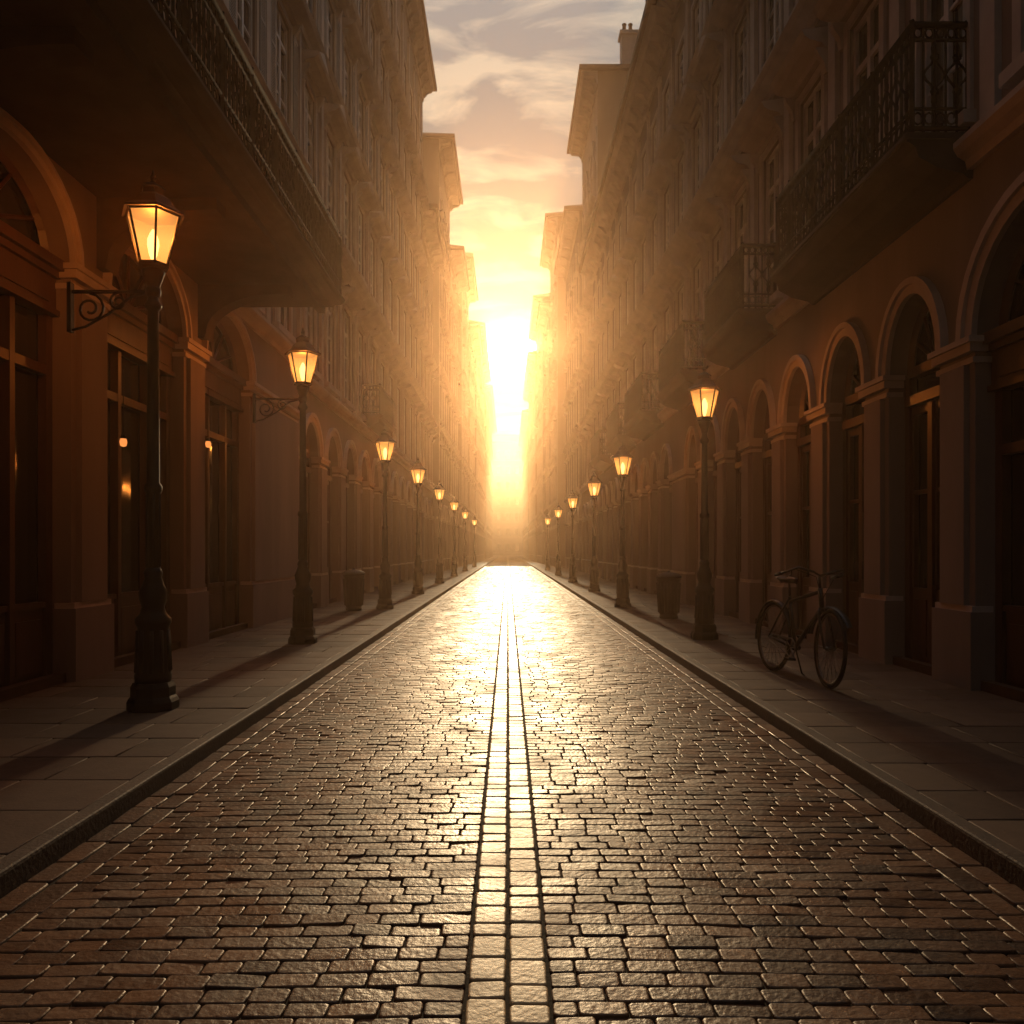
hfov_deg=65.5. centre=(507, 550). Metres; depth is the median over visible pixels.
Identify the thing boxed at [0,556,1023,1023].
road
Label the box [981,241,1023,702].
door
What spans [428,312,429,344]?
window
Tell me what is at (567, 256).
building
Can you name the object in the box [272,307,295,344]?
window
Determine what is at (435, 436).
window
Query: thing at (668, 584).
litter bin
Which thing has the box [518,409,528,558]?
building
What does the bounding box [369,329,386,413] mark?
window
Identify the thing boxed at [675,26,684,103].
window
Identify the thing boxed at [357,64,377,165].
window
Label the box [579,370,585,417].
window
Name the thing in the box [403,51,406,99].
window
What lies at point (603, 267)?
window
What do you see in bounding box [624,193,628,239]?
window
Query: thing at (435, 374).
window
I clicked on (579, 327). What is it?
window
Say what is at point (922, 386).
door
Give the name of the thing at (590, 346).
window
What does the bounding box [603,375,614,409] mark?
window
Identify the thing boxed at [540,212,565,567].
building
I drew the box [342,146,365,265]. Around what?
window
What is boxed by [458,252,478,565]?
building
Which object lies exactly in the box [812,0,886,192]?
window
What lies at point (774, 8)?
window
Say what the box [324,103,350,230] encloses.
window
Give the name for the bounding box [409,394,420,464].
window
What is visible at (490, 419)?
building
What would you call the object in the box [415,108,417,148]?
window
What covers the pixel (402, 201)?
window
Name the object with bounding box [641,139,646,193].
window
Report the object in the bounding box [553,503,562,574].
street lamp
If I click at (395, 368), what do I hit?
window
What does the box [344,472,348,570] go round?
door
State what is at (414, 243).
window
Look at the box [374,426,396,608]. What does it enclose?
street lamp
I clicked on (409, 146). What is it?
window
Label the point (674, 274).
window
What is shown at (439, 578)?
street lamp
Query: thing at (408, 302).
window
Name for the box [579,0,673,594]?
building
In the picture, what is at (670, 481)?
door
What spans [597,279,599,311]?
window
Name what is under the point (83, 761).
pavement
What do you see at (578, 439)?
window
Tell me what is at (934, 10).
window
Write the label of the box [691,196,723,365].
window
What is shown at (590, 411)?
window
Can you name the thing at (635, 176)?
window
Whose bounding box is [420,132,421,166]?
window
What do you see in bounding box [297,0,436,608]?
building
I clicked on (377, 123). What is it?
window
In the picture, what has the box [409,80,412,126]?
window
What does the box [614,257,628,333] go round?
window
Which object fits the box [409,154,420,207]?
window
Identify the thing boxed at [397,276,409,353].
window
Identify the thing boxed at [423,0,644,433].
sky
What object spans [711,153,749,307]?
window
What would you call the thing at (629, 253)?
window
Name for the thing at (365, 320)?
window
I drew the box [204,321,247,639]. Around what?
door
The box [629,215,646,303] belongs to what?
window
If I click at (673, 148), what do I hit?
window
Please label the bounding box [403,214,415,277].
window
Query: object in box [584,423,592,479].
window
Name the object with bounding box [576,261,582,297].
window
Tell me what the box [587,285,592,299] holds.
window
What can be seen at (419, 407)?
window
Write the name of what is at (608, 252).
window
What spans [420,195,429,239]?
window
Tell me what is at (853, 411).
door
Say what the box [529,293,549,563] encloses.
building
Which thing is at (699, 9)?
window
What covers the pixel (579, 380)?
window
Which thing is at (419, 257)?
window
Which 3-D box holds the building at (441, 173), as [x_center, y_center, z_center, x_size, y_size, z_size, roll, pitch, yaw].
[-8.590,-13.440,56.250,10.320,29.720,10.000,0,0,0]
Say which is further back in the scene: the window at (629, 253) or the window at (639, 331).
the window at (629, 253)
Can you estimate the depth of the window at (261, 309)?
13.73 m
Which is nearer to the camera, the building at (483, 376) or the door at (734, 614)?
the door at (734, 614)
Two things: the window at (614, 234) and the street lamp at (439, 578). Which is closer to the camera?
the street lamp at (439, 578)
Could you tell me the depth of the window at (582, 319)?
50.65 m
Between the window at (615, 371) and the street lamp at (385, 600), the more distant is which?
the window at (615, 371)
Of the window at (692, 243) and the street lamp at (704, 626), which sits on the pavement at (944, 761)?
the street lamp at (704, 626)
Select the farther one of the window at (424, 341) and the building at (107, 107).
the window at (424, 341)
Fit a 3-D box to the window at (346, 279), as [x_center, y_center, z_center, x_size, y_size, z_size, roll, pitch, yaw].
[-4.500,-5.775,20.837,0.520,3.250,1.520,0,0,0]
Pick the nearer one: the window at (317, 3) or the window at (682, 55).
the window at (317, 3)
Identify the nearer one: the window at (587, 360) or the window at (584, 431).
the window at (587, 360)
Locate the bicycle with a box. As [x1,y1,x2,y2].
[755,566,852,688]
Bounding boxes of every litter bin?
[342,568,364,610]
[656,571,681,618]
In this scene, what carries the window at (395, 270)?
in the building at (367, 84)
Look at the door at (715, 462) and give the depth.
18.82 m
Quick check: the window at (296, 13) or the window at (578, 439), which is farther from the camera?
the window at (578, 439)
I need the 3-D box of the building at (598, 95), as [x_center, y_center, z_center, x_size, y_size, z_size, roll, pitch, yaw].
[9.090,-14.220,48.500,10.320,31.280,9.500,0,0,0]
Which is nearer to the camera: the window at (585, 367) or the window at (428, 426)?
the window at (428, 426)
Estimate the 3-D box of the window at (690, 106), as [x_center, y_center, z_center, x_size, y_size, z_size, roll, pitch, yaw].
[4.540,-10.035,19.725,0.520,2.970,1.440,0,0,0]
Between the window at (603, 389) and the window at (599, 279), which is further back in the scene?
the window at (599, 279)
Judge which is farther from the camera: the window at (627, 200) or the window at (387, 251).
the window at (627, 200)
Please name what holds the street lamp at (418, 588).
on the pavement at (83, 761)
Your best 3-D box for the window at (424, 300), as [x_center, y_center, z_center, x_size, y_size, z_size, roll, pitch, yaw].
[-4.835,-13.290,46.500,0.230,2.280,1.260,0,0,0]
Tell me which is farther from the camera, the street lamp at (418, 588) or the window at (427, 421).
the window at (427, 421)
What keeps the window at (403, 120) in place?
in the building at (367, 84)
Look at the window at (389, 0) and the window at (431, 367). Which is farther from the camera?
the window at (431, 367)
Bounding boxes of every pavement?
[0,555,499,898]
[516,555,1023,890]
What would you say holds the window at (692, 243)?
in the building at (843, 256)
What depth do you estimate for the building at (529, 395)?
107.69 m
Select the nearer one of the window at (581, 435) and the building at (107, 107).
the building at (107, 107)
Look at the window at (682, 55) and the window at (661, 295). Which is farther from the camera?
the window at (661, 295)
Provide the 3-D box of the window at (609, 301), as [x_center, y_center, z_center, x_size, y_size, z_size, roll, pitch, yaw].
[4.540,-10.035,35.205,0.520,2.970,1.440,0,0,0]
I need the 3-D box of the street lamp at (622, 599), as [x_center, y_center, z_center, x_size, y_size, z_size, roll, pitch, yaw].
[2.840,-0.655,19.700,0.560,4.110,0.485,0,0,0]
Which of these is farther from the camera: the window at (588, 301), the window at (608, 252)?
the window at (588, 301)
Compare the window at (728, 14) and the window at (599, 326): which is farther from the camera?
the window at (599, 326)
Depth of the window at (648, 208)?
25.45 m
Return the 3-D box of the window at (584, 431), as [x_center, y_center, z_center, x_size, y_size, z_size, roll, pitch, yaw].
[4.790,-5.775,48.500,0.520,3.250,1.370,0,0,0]
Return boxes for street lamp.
[67,170,184,712]
[253,328,320,644]
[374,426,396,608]
[409,458,426,593]
[433,480,445,582]
[450,496,458,576]
[462,508,468,570]
[472,515,476,566]
[544,513,550,569]
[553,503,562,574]
[567,489,578,582]
[586,472,601,591]
[611,441,633,607]
[687,365,721,639]
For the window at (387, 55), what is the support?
in the building at (367, 84)
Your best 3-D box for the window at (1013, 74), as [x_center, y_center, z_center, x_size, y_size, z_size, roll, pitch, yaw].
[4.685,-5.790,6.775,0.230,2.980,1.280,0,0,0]
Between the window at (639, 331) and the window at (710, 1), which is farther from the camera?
the window at (639, 331)
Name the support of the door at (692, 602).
in the building at (843, 256)
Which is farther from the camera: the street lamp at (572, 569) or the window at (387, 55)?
the street lamp at (572, 569)
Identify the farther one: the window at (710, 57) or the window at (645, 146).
the window at (645, 146)
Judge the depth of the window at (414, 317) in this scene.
38.18 m
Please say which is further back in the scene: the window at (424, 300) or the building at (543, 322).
the building at (543, 322)
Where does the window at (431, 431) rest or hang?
in the building at (434, 247)
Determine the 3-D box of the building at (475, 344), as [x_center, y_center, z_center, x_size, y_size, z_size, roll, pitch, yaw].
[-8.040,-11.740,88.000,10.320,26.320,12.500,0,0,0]
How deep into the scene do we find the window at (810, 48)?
12.29 m
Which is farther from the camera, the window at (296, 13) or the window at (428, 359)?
the window at (428, 359)
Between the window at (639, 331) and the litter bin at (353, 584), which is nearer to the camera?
the litter bin at (353, 584)
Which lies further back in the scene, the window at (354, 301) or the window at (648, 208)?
the window at (648, 208)
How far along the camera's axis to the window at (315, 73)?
18.70 m
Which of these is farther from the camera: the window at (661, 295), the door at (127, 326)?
the window at (661, 295)
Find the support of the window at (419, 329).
in the building at (367, 84)
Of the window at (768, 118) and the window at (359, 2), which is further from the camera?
the window at (359, 2)
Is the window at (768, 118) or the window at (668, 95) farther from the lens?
the window at (668, 95)
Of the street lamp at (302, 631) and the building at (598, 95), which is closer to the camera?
the street lamp at (302, 631)
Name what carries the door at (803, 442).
in the building at (843, 256)
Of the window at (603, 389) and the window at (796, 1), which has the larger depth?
the window at (603, 389)
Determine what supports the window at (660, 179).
in the building at (624, 265)
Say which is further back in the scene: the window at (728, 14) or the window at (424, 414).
the window at (424, 414)
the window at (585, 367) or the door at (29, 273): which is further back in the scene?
the window at (585, 367)
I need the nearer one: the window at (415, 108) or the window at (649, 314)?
the window at (649, 314)
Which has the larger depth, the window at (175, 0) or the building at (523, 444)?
the building at (523, 444)
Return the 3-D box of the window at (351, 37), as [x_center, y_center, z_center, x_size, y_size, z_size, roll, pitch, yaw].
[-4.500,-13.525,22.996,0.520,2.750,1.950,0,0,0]
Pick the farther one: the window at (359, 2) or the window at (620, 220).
the window at (620, 220)
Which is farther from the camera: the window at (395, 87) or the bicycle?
the window at (395, 87)
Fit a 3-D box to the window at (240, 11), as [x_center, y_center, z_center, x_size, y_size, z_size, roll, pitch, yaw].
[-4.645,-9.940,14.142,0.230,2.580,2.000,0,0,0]
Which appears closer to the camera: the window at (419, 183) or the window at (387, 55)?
the window at (387, 55)
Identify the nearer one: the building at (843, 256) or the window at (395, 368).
the building at (843, 256)
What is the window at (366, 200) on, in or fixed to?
in the building at (367, 84)
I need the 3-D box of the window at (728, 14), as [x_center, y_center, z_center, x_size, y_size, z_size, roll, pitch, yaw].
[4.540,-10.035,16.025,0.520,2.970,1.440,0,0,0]
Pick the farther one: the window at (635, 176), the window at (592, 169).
the window at (592, 169)
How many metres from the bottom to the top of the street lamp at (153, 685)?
4.770 m
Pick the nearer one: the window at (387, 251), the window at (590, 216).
the window at (387, 251)
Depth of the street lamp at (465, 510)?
53.93 m
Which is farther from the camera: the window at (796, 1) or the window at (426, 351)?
the window at (426, 351)
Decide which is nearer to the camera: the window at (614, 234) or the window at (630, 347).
the window at (630, 347)
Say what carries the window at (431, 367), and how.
in the building at (434, 247)
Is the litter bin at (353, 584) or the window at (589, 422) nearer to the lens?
the litter bin at (353, 584)
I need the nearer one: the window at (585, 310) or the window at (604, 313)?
the window at (604, 313)
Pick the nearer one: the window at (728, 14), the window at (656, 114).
the window at (728, 14)
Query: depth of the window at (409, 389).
36.13 m
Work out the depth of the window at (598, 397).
39.54 m
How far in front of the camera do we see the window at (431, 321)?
50.95 m
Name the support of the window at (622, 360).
in the building at (624, 265)
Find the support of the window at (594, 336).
in the building at (624, 265)
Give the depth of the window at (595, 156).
45.33 m
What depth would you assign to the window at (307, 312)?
19.11 m
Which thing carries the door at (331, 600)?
in the building at (367, 84)
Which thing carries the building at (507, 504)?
on the ground
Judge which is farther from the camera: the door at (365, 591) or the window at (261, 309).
the door at (365, 591)
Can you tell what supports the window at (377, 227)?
in the building at (367, 84)
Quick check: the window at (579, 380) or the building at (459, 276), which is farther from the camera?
the building at (459, 276)
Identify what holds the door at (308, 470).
in the building at (367, 84)
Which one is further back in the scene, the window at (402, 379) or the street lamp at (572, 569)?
the street lamp at (572, 569)
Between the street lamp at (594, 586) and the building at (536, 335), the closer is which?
the street lamp at (594, 586)
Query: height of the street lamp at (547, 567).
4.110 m
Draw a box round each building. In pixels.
[0,0,344,701]
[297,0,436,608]
[423,132,462,571]
[423,203,448,574]
[450,244,469,566]
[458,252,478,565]
[468,321,483,563]
[469,320,490,561]
[484,384,496,558]
[492,434,522,555]
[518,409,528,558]
[523,351,536,561]
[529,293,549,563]
[536,300,549,563]
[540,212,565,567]
[553,204,582,571]
[567,23,638,573]
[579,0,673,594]
[645,0,1023,702]
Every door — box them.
[0,149,65,701]
[107,248,180,667]
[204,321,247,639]
[306,433,316,608]
[326,451,336,603]
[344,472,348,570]
[359,482,366,592]
[669,481,670,569]
[690,469,698,605]
[713,444,718,611]
[729,426,742,618]
[755,405,772,626]
[795,379,811,638]
[832,347,864,653]
[893,303,939,675]
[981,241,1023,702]
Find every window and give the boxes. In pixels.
[175,0,238,89]
[229,0,265,81]
[231,96,264,313]
[271,0,311,143]
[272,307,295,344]
[302,49,333,198]
[302,307,321,379]
[306,0,321,37]
[324,0,350,89]
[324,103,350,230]
[324,264,350,396]
[342,17,365,130]
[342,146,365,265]
[342,286,365,410]
[357,0,364,35]
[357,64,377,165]
[357,182,376,288]
[357,310,376,420]
[369,0,387,74]
[369,104,387,193]
[369,211,387,309]
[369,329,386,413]
[380,35,395,110]
[380,138,395,220]
[380,236,395,325]
[380,346,395,390]
[389,0,393,41]
[389,71,403,139]
[389,167,403,242]
[389,257,402,340]
[389,360,402,447]
[397,22,400,72]
[397,102,409,164]
[397,192,409,261]
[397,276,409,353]
[397,373,409,454]
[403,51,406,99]
[403,130,415,185]
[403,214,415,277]
[403,293,415,364]
[403,384,415,459]
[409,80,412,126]
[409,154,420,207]
[409,233,420,291]
[409,307,420,376]
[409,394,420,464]
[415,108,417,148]
[415,176,425,225]
[415,250,425,305]
[415,320,424,385]
[415,402,424,461]
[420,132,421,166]
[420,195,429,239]
[420,266,429,318]
[420,332,429,392]
[420,410,429,473]
[423,346,429,362]
[423,418,429,475]
[424,300,426,327]
[424,355,432,406]
[424,423,432,479]
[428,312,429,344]
[428,363,435,411]
[428,428,435,482]
[431,321,432,352]
[431,370,438,417]
[431,433,438,485]
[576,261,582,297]
[576,322,583,358]
[576,376,583,421]
[576,437,583,487]
[579,251,585,287]
[579,314,585,350]
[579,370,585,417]
[579,433,585,485]
[581,305,588,320]
[581,363,588,377]
[581,428,588,481]
[584,295,592,327]
[584,356,592,406]
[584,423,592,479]
[586,337,594,390]
[586,407,594,471]
[587,214,591,226]
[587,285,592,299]
[587,418,592,428]
[590,327,599,384]
[590,401,599,430]
[591,169,592,194]
[594,156,595,193]
[594,316,603,373]
[594,393,603,451]
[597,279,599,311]
[598,304,608,367]
[598,384,608,417]
[601,267,603,300]
[603,290,614,356]
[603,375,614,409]
[606,252,608,287]
[608,275,621,346]
[608,364,621,417]
[612,234,614,271]
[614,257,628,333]
[614,352,628,393]
[618,213,621,255]
[621,238,636,320]
[621,339,636,383]
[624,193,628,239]
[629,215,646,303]
[629,323,646,409]
[632,169,636,217]
[638,190,657,284]
[638,305,657,409]
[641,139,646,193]
[649,159,670,263]
[649,284,670,407]
[651,107,657,167]
[661,123,684,238]
[661,260,684,330]
[662,69,670,137]
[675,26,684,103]
[675,82,702,210]
[675,231,702,368]
[691,0,702,60]
[691,31,723,178]
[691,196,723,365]
[709,0,711,12]
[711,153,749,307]
[712,0,749,136]
[737,98,783,307]
[754,0,782,83]
[769,26,827,233]
[789,0,798,17]
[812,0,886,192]
[911,0,976,126]
[999,0,1023,88]
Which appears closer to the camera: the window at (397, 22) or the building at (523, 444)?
the window at (397, 22)
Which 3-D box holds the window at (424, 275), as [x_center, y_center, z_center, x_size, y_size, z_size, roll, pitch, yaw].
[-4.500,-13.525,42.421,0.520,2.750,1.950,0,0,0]
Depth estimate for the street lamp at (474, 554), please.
67.92 m
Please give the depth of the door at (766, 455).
15.16 m
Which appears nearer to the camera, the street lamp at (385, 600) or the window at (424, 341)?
the street lamp at (385, 600)
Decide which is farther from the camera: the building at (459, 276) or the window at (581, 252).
the building at (459, 276)
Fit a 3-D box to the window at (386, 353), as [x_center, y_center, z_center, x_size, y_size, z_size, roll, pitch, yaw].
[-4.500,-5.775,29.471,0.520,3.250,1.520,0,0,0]
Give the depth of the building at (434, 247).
47.90 m
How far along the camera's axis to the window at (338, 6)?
21.34 m
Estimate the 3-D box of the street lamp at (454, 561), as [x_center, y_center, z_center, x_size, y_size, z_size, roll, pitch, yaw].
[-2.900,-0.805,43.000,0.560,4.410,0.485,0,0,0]
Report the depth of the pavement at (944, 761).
6.61 m
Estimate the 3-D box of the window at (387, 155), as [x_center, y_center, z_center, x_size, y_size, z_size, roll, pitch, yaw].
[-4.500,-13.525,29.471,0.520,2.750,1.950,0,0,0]
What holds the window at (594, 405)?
in the building at (624, 265)
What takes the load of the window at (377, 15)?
in the building at (367, 84)
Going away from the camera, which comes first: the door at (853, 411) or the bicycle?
the bicycle
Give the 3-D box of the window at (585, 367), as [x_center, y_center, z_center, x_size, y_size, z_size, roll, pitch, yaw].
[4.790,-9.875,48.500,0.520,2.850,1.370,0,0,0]
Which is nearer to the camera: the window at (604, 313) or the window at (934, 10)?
the window at (934, 10)
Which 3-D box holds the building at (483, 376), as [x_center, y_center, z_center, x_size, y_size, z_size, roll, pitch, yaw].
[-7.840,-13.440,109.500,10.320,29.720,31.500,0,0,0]
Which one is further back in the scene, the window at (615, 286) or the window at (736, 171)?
the window at (615, 286)
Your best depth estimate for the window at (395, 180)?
32.03 m
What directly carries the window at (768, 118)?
in the building at (843, 256)

